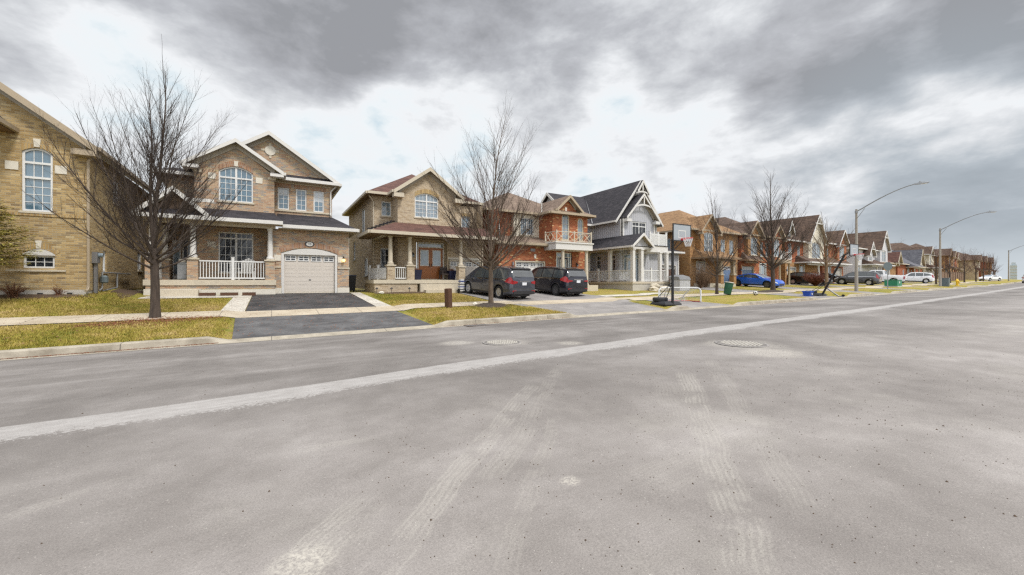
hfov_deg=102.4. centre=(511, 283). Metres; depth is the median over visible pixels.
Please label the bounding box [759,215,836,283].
brick house
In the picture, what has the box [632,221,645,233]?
window
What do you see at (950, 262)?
bare tree
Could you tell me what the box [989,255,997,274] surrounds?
bare tree
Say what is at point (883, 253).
window
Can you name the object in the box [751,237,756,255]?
window
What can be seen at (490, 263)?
bare tree
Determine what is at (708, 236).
window
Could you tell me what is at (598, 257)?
window
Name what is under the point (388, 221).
brick house
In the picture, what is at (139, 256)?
window
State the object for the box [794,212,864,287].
bare tree
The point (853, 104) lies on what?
sky
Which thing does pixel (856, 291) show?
driveway
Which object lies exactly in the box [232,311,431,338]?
driveway apron
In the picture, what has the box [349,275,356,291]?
refuse bin
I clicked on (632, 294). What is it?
garden walk
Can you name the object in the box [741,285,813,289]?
driveway
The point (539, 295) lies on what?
shared driveway
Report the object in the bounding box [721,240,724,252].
window
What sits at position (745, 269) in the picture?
garage door
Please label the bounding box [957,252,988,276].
brick house
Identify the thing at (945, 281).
utility box
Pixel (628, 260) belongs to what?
door
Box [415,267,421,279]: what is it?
planter
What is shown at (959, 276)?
wood fence
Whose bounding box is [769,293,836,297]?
driveway
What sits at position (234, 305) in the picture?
paver path
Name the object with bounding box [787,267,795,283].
garage door
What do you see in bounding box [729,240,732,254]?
window
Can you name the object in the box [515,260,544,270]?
garage door
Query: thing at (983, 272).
bare tree
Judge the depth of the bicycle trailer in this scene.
25.14 m
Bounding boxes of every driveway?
[246,293,374,310]
[460,290,604,300]
[691,287,754,291]
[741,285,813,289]
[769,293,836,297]
[786,284,853,286]
[832,290,881,293]
[833,283,883,285]
[873,288,920,290]
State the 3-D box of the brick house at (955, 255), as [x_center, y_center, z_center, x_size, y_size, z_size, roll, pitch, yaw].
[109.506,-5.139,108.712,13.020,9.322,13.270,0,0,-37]
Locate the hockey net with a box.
[658,287,701,301]
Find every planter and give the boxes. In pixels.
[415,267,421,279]
[447,268,455,279]
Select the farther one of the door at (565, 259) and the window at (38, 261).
the door at (565, 259)
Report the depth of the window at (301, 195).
23.60 m
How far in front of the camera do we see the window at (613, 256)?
35.18 m
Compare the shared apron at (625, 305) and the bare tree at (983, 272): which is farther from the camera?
the bare tree at (983, 272)
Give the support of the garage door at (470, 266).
in the brick house at (388, 221)
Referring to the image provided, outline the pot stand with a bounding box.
[177,259,186,278]
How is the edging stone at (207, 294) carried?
on the lawn ground at (720, 299)
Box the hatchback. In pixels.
[787,272,832,285]
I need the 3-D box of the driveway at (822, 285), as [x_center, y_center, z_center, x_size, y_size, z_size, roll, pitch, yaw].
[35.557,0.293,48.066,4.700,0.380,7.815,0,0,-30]
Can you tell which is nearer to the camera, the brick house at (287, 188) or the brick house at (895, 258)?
the brick house at (287, 188)
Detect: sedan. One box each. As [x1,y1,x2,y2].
[822,273,844,283]
[978,275,1001,280]
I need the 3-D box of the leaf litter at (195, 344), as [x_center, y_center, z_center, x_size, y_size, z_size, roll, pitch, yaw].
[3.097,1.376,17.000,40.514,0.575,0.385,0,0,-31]
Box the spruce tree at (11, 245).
[0,196,41,267]
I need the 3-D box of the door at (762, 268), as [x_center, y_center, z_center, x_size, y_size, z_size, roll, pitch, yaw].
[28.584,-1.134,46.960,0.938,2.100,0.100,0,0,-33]
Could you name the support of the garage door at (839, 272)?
in the brick house at (844, 263)
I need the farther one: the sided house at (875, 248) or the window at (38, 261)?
the sided house at (875, 248)
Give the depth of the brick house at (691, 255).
41.08 m
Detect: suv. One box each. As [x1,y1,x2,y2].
[833,271,881,284]
[905,272,934,282]
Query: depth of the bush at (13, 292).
14.50 m
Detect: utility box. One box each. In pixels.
[884,279,902,286]
[942,278,949,285]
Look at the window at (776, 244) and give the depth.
47.90 m
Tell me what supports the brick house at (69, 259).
on the lawn ground at (720, 299)
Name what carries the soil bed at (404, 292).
on the lawn ground at (720, 299)
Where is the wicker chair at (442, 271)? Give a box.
[438,267,448,279]
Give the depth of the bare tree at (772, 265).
35.58 m
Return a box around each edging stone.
[199,293,215,295]
[220,292,237,295]
[242,292,255,295]
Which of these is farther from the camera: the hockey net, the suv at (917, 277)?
the suv at (917, 277)
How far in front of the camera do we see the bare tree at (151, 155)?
13.22 m
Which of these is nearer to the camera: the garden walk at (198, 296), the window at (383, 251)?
the garden walk at (198, 296)
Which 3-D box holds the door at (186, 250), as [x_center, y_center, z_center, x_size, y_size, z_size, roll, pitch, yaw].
[-17.126,-1.205,21.954,0.568,2.090,0.068,0,0,-30]
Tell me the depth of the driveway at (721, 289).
35.59 m
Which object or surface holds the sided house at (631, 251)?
on the lawn ground at (720, 299)
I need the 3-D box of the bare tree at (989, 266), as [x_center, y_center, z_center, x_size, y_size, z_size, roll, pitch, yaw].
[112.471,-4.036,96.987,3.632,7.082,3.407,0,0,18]
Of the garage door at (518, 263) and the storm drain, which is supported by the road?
the storm drain
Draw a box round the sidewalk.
[0,280,1001,324]
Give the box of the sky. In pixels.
[0,0,1023,279]
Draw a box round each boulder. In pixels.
[649,286,658,290]
[650,283,659,287]
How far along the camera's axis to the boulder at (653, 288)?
31.64 m
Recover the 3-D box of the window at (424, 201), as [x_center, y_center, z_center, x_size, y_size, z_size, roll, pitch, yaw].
[-5.493,-5.078,26.475,1.690,1.905,0.160,0,0,-30]
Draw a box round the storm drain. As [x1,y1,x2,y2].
[464,324,487,326]
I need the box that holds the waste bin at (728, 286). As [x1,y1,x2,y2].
[724,281,733,294]
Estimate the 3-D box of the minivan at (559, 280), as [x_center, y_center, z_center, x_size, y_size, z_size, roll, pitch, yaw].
[2.647,-0.222,27.352,2.252,1.769,5.142,0,4,-34]
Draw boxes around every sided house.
[540,180,684,290]
[843,231,894,275]
[890,243,942,280]
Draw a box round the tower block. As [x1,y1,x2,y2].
[1010,262,1016,279]
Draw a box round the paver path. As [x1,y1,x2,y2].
[222,296,251,311]
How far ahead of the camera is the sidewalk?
15.85 m
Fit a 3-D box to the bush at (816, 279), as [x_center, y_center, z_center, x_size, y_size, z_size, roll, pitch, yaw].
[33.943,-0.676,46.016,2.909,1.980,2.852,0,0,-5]
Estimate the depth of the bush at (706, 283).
38.46 m
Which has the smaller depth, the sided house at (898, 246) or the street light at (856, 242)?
the street light at (856, 242)
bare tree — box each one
[15,34,256,317]
[420,91,551,302]
[687,192,759,293]
[726,165,819,289]
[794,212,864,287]
[922,246,955,283]
[933,248,965,282]
[952,251,978,281]
[965,247,991,281]
[972,252,995,280]
[984,255,1003,274]
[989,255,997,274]
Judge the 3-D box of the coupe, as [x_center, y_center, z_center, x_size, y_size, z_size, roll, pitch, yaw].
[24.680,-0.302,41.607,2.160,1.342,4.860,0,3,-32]
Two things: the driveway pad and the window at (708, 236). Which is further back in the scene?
the window at (708, 236)
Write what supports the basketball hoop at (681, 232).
on the driveway pad
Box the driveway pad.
[648,299,729,307]
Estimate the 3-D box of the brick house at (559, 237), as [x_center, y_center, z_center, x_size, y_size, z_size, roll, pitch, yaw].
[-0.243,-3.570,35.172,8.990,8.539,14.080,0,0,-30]
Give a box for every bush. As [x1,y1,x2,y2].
[0,282,28,297]
[50,285,66,294]
[687,260,711,287]
[702,263,719,286]
[802,270,831,285]
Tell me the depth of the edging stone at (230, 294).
19.69 m
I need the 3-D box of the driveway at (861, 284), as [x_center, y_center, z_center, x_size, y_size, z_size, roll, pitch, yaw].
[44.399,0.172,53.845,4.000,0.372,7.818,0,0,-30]
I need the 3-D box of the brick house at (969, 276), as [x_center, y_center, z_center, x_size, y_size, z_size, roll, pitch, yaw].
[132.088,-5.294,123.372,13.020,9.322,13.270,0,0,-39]
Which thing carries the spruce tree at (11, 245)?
on the lawn ground at (720, 299)
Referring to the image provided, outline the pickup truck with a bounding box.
[870,270,906,282]
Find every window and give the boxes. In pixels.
[18,140,54,213]
[24,255,54,267]
[103,251,108,273]
[137,250,142,271]
[217,161,253,204]
[217,232,252,273]
[276,183,290,209]
[294,185,308,210]
[312,187,325,212]
[362,208,364,231]
[363,258,366,276]
[380,201,391,217]
[380,248,387,267]
[414,189,439,219]
[461,213,469,227]
[520,218,534,235]
[562,215,570,241]
[578,218,584,242]
[597,256,600,270]
[612,255,615,278]
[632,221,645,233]
[704,232,712,251]
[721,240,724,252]
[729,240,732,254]
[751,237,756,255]
[774,239,778,256]
[812,242,819,258]
[839,246,843,259]
[882,250,885,262]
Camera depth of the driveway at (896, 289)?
42.26 m
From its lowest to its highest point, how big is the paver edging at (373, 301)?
0.492 m
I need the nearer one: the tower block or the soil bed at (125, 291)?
the soil bed at (125, 291)
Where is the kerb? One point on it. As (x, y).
(81, 349)
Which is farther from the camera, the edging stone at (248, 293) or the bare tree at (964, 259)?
the bare tree at (964, 259)
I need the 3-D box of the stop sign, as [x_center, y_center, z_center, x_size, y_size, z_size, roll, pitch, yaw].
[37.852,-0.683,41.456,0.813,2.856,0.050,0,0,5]
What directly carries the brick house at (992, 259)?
on the lawn ground at (720, 299)
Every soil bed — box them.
[0,294,92,298]
[111,289,142,297]
[376,292,425,293]
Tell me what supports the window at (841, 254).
in the brick house at (844, 263)
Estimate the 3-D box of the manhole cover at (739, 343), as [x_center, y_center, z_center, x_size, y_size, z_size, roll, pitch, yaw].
[5.114,1.342,9.185,1.075,0.014,1.075,0,0,43]
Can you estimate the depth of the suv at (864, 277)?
50.85 m
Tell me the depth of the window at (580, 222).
32.20 m
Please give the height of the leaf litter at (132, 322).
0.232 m
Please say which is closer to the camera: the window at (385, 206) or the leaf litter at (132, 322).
the leaf litter at (132, 322)
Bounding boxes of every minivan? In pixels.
[464,266,534,297]
[532,266,587,294]
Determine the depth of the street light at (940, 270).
52.79 m
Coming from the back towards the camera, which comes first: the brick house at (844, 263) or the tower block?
the tower block
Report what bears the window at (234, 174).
in the brick house at (287, 188)
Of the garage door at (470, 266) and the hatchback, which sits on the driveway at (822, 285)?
the hatchback
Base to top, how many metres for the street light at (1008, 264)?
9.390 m
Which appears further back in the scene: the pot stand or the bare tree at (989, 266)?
the bare tree at (989, 266)
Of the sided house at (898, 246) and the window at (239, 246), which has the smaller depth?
the window at (239, 246)
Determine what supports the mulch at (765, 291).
on the lawn ground at (720, 299)
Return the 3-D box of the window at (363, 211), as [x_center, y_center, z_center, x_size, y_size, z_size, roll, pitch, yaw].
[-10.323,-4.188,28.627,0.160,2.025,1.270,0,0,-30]
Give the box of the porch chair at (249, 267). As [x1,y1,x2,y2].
[235,258,254,279]
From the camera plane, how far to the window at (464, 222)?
28.97 m
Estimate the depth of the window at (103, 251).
17.70 m
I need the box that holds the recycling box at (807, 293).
[802,291,814,295]
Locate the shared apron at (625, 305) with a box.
[513,299,662,314]
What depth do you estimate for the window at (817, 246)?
53.18 m
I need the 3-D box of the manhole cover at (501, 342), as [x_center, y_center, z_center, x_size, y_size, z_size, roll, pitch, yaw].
[-0.237,1.415,9.880,0.941,0.014,0.941,0,0,43]
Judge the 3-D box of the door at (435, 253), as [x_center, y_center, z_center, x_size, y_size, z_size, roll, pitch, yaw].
[-4.975,-1.280,27.121,0.813,2.040,0.068,0,0,-30]
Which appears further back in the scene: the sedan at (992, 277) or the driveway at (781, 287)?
the sedan at (992, 277)
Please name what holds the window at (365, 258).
in the brick house at (388, 221)
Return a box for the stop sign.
[883,262,891,288]
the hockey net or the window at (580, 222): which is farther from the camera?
the window at (580, 222)
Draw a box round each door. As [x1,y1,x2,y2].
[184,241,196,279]
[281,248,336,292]
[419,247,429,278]
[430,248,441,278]
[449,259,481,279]
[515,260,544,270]
[559,257,567,266]
[627,258,629,280]
[662,264,676,281]
[723,266,735,282]
[742,265,753,273]
[761,264,764,274]
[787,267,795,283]
[835,268,841,275]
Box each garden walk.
[138,295,250,298]
[598,292,669,296]
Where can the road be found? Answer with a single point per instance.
(118, 493)
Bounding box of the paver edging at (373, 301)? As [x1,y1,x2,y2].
[352,292,390,305]
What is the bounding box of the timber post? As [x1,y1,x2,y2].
[444,288,451,307]
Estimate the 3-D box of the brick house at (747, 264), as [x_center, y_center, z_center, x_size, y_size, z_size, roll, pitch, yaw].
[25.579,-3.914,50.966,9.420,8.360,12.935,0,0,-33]
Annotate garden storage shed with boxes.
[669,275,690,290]
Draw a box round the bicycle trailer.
[457,279,465,292]
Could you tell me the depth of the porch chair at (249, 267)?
21.00 m
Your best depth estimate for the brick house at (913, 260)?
81.80 m
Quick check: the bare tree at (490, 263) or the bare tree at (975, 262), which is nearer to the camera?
the bare tree at (490, 263)
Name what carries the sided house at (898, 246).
on the lawn ground at (720, 299)
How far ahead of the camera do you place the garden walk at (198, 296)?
18.64 m
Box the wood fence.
[942,272,963,280]
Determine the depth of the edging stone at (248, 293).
20.05 m
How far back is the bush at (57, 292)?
15.28 m
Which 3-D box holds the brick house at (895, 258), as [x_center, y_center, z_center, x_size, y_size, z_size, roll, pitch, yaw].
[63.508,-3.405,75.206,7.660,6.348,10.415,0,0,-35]
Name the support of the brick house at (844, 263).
on the lawn ground at (720, 299)
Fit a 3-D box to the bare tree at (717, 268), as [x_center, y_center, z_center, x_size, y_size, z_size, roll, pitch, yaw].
[14.468,-3.347,29.345,4.750,8.381,4.813,0,0,-30]
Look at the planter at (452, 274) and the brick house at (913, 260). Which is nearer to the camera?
the planter at (452, 274)
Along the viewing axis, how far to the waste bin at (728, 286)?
28.97 m
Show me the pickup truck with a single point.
(883, 274)
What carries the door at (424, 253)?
in the brick house at (388, 221)
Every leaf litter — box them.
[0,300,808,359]
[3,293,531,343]
[42,314,221,332]
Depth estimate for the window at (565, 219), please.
31.46 m
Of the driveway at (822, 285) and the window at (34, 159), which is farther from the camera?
the driveway at (822, 285)
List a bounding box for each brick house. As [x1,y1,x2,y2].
[0,82,161,294]
[133,131,358,295]
[342,167,497,292]
[483,193,597,290]
[657,210,743,287]
[716,217,791,285]
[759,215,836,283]
[820,230,852,282]
[882,252,902,274]
[891,249,927,274]
[910,244,956,278]
[953,251,962,271]
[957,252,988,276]
[958,254,982,279]
[964,253,997,274]
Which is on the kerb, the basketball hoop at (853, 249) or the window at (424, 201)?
the basketball hoop at (853, 249)
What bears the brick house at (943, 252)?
on the lawn ground at (720, 299)
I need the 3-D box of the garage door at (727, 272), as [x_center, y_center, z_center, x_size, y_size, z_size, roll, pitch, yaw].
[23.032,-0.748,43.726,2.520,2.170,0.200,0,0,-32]
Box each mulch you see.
[474,303,505,307]
[757,290,782,292]
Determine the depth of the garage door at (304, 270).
22.26 m
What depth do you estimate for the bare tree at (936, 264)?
58.38 m
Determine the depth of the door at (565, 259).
31.37 m
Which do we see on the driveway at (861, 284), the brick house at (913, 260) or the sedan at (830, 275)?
the sedan at (830, 275)
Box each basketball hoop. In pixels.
[650,223,692,305]
[806,244,863,296]
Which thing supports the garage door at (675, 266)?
in the sided house at (631, 251)
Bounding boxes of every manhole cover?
[483,339,520,344]
[715,340,768,346]
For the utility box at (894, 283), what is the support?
on the lawn ground at (720, 299)
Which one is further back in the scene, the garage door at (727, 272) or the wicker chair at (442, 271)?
the garage door at (727, 272)
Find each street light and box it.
[854,181,928,290]
[939,210,996,285]
[1008,245,1023,280]
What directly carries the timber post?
on the lawn ground at (720, 299)
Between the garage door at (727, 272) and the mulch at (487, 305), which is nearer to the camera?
the mulch at (487, 305)
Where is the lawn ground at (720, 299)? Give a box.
[0,279,1021,348]
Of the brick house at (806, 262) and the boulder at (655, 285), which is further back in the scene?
the brick house at (806, 262)
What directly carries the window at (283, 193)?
in the brick house at (287, 188)
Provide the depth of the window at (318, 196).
24.06 m
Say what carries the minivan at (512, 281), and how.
on the shared driveway at (539, 295)
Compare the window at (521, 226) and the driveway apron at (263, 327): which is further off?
the window at (521, 226)
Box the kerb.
[0,281,1021,360]
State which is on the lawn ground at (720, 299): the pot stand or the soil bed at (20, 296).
the soil bed at (20, 296)
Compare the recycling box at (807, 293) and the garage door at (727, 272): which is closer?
the recycling box at (807, 293)
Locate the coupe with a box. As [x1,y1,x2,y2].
[728,273,784,287]
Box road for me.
[0,283,1023,574]
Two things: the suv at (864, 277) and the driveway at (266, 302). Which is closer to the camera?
the driveway at (266, 302)

